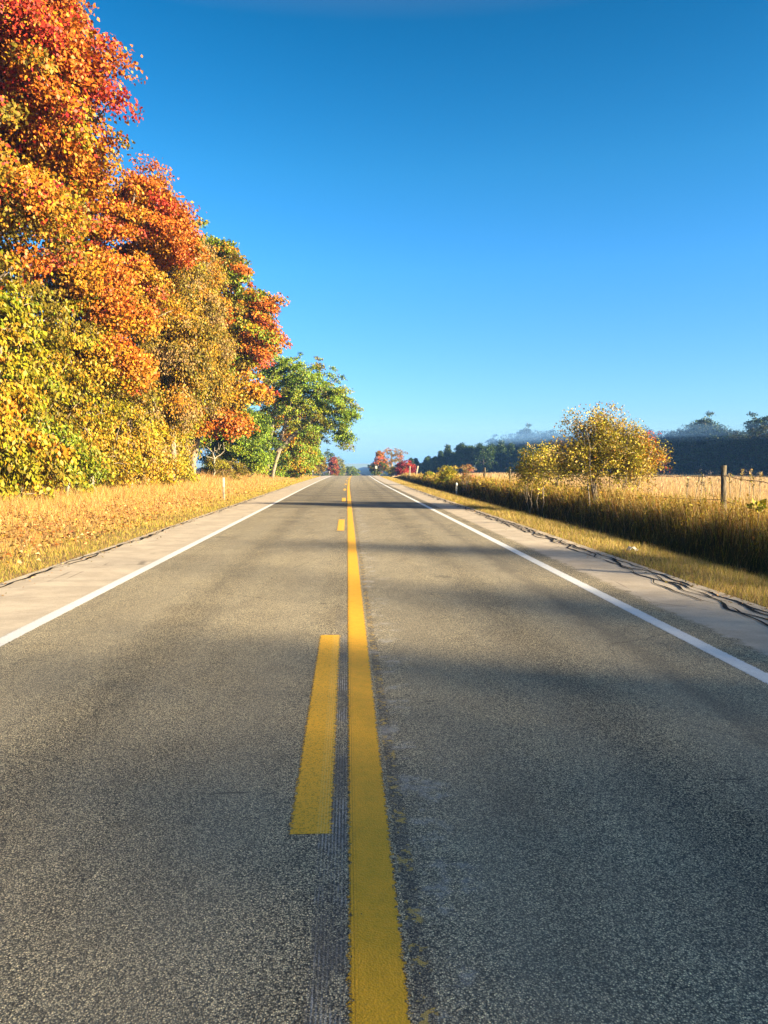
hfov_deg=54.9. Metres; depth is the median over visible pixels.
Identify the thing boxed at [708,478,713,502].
weed stalk
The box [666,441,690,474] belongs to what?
wood tree
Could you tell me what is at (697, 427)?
wood tree
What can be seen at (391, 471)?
yellow bush
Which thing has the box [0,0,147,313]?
maple tree
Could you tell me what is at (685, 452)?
wood tree
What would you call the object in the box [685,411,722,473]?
wood tree
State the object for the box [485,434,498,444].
wood tree
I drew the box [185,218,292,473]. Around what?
maple tree
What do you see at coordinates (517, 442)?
wood tree
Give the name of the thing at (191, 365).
golden tree
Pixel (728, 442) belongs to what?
wood tree
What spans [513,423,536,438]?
wood tree
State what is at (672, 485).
field grass
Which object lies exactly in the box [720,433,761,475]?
wood tree
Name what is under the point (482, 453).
pine tree
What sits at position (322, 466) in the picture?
yellow tree
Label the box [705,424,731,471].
wood tree
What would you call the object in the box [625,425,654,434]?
wood tree
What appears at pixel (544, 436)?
wood tree
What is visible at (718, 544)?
tall grass
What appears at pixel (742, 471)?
weed stalk
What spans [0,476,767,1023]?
road
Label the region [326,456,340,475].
red maple
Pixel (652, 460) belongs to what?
red sapling
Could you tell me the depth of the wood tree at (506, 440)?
253.27 m
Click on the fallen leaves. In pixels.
(48, 532)
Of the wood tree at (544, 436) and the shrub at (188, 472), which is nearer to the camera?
the shrub at (188, 472)
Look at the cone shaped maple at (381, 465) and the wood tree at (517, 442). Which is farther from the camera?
the wood tree at (517, 442)
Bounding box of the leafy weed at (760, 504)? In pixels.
[746,498,767,545]
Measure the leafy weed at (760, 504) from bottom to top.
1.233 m
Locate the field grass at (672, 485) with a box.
[392,472,767,509]
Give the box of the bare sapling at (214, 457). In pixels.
[200,439,225,475]
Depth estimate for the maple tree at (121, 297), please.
34.91 m
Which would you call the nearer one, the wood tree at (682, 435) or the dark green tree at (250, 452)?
the dark green tree at (250, 452)
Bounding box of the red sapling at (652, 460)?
[642,430,671,494]
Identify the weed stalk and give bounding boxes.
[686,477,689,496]
[699,473,703,510]
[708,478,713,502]
[728,473,732,501]
[739,469,744,508]
[748,469,752,510]
[759,472,763,499]
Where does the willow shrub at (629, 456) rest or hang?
on the ground at (365, 471)
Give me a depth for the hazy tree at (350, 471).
347.88 m
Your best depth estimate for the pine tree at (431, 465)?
236.22 m
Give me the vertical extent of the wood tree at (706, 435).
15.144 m
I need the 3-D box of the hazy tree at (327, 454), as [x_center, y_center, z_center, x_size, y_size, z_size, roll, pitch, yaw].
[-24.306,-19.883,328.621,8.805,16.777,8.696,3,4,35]
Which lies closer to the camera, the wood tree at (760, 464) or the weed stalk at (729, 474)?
the weed stalk at (729, 474)
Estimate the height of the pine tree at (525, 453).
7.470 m
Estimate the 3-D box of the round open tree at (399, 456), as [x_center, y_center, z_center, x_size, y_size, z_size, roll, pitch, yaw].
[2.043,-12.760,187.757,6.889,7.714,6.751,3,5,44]
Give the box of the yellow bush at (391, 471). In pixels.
[386,466,396,476]
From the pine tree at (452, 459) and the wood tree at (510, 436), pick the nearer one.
the pine tree at (452, 459)
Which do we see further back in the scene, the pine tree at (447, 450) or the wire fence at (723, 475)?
the pine tree at (447, 450)
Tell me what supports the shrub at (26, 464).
on the ground at (365, 471)
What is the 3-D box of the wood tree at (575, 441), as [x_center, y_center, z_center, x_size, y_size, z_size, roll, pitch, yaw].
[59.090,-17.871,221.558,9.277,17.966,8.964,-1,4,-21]
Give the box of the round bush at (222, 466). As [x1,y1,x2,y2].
[196,455,251,480]
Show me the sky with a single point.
(490, 218)
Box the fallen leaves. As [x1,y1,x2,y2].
[0,482,280,562]
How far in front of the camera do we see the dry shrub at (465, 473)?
49.20 m
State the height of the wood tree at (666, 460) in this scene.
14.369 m
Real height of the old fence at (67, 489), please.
1.206 m
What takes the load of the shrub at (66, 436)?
on the ground at (365, 471)
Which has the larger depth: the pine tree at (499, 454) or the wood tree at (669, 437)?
the pine tree at (499, 454)
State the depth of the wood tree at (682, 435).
191.27 m
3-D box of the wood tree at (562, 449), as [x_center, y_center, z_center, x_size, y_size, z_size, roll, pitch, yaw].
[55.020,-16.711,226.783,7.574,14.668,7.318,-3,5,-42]
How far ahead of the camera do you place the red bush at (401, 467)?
149.24 m
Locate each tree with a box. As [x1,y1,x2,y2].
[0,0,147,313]
[0,229,84,421]
[0,252,37,410]
[26,151,212,440]
[114,189,243,484]
[178,402,215,468]
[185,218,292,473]
[197,398,286,478]
[255,347,363,477]
[257,387,321,473]
[270,439,324,478]
[310,457,327,475]
[322,448,338,475]
[337,456,346,475]
[344,466,360,475]
[375,447,407,476]
[418,459,433,473]
[420,457,431,473]
[430,456,444,473]
[437,450,445,472]
[442,444,452,466]
[447,451,459,471]
[452,442,474,472]
[470,442,497,472]
[480,444,496,472]
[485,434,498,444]
[490,440,506,472]
[496,438,515,471]
[496,447,508,472]
[497,432,523,442]
[502,443,518,472]
[511,445,536,467]
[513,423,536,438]
[514,434,538,445]
[515,429,542,440]
[515,442,524,449]
[518,452,536,471]
[526,435,542,471]
[538,429,570,455]
[541,433,558,458]
[554,435,571,469]
[566,423,587,472]
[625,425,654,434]
[632,432,659,473]
[644,430,678,474]
[657,431,675,473]
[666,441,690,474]
[668,424,703,473]
[673,435,704,474]
[684,420,725,472]
[684,425,726,474]
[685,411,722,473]
[696,440,731,474]
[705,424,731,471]
[708,429,739,474]
[717,430,759,474]
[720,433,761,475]
[738,411,767,474]
[742,425,767,475]
[751,433,767,474]
[757,415,767,470]
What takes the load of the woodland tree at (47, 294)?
on the ground at (365, 471)
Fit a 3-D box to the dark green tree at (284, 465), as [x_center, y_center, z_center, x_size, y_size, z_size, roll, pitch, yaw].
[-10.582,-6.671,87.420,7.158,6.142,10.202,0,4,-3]
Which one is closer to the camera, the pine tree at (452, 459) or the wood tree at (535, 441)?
the pine tree at (452, 459)
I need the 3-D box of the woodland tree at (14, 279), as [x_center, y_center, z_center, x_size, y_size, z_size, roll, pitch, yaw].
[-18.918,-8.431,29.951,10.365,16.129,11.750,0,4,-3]
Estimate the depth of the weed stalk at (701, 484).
19.92 m
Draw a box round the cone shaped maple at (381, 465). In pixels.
[367,450,388,475]
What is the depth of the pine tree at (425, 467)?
229.02 m
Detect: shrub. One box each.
[0,250,78,504]
[0,257,114,496]
[32,289,149,489]
[60,377,175,489]
[111,392,183,486]
[168,428,200,484]
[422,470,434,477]
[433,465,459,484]
[458,464,477,491]
[504,439,569,514]
[532,401,674,512]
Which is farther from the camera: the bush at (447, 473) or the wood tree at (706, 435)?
the wood tree at (706, 435)
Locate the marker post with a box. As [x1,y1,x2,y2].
[222,478,224,499]
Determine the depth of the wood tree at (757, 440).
163.60 m
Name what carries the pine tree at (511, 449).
on the ground at (365, 471)
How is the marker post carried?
on the ground at (365, 471)
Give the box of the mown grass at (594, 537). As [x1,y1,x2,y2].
[380,476,767,607]
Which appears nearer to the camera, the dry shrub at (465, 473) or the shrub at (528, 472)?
the shrub at (528, 472)
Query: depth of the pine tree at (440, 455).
242.09 m
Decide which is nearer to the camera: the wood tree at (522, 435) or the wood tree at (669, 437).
the wood tree at (669, 437)
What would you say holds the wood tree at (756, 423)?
on the ground at (365, 471)
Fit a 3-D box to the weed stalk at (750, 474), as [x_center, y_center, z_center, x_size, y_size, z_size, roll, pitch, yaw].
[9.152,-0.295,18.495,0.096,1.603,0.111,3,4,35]
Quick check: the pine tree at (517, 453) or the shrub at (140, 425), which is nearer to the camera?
the shrub at (140, 425)
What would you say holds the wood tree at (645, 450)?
on the ground at (365, 471)
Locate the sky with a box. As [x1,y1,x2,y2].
[0,0,767,468]
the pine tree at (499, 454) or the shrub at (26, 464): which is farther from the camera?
the pine tree at (499, 454)
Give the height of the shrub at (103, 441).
9.653 m
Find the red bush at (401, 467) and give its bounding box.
[393,460,416,475]
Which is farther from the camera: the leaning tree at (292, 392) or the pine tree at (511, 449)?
the pine tree at (511, 449)
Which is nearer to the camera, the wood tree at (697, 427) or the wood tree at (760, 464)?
the wood tree at (760, 464)
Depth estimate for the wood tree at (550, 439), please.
228.88 m
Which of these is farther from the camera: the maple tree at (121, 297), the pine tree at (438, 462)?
the pine tree at (438, 462)
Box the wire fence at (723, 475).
[409,465,767,532]
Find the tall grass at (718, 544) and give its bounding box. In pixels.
[394,472,767,581]
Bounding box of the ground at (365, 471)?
[0,467,767,606]
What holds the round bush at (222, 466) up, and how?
on the ground at (365, 471)
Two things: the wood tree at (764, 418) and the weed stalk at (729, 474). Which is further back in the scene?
the wood tree at (764, 418)
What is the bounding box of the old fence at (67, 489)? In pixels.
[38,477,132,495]
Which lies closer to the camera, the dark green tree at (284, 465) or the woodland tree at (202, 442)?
the woodland tree at (202, 442)
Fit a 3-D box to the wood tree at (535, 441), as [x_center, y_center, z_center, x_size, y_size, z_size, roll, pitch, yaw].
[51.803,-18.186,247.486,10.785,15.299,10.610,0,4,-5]
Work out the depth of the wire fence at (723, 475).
18.32 m
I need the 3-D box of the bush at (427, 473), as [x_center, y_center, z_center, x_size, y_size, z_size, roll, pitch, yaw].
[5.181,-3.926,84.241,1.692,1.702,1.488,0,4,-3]
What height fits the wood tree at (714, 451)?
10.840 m
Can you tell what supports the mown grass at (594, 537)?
on the ground at (365, 471)
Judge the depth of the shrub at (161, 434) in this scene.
41.90 m
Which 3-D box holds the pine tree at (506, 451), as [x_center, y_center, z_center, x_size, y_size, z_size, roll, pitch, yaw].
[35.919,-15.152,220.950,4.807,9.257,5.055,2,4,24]
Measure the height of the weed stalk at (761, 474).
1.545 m
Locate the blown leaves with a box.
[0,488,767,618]
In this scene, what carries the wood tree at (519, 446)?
on the ground at (365, 471)
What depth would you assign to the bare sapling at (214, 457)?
59.80 m
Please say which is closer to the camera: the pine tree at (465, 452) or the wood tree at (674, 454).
the wood tree at (674, 454)
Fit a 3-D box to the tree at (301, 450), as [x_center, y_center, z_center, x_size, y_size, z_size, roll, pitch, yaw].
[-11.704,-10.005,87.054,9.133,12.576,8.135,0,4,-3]
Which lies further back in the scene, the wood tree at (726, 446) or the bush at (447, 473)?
the wood tree at (726, 446)
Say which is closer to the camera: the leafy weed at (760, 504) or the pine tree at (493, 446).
the leafy weed at (760, 504)
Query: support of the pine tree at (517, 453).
on the ground at (365, 471)

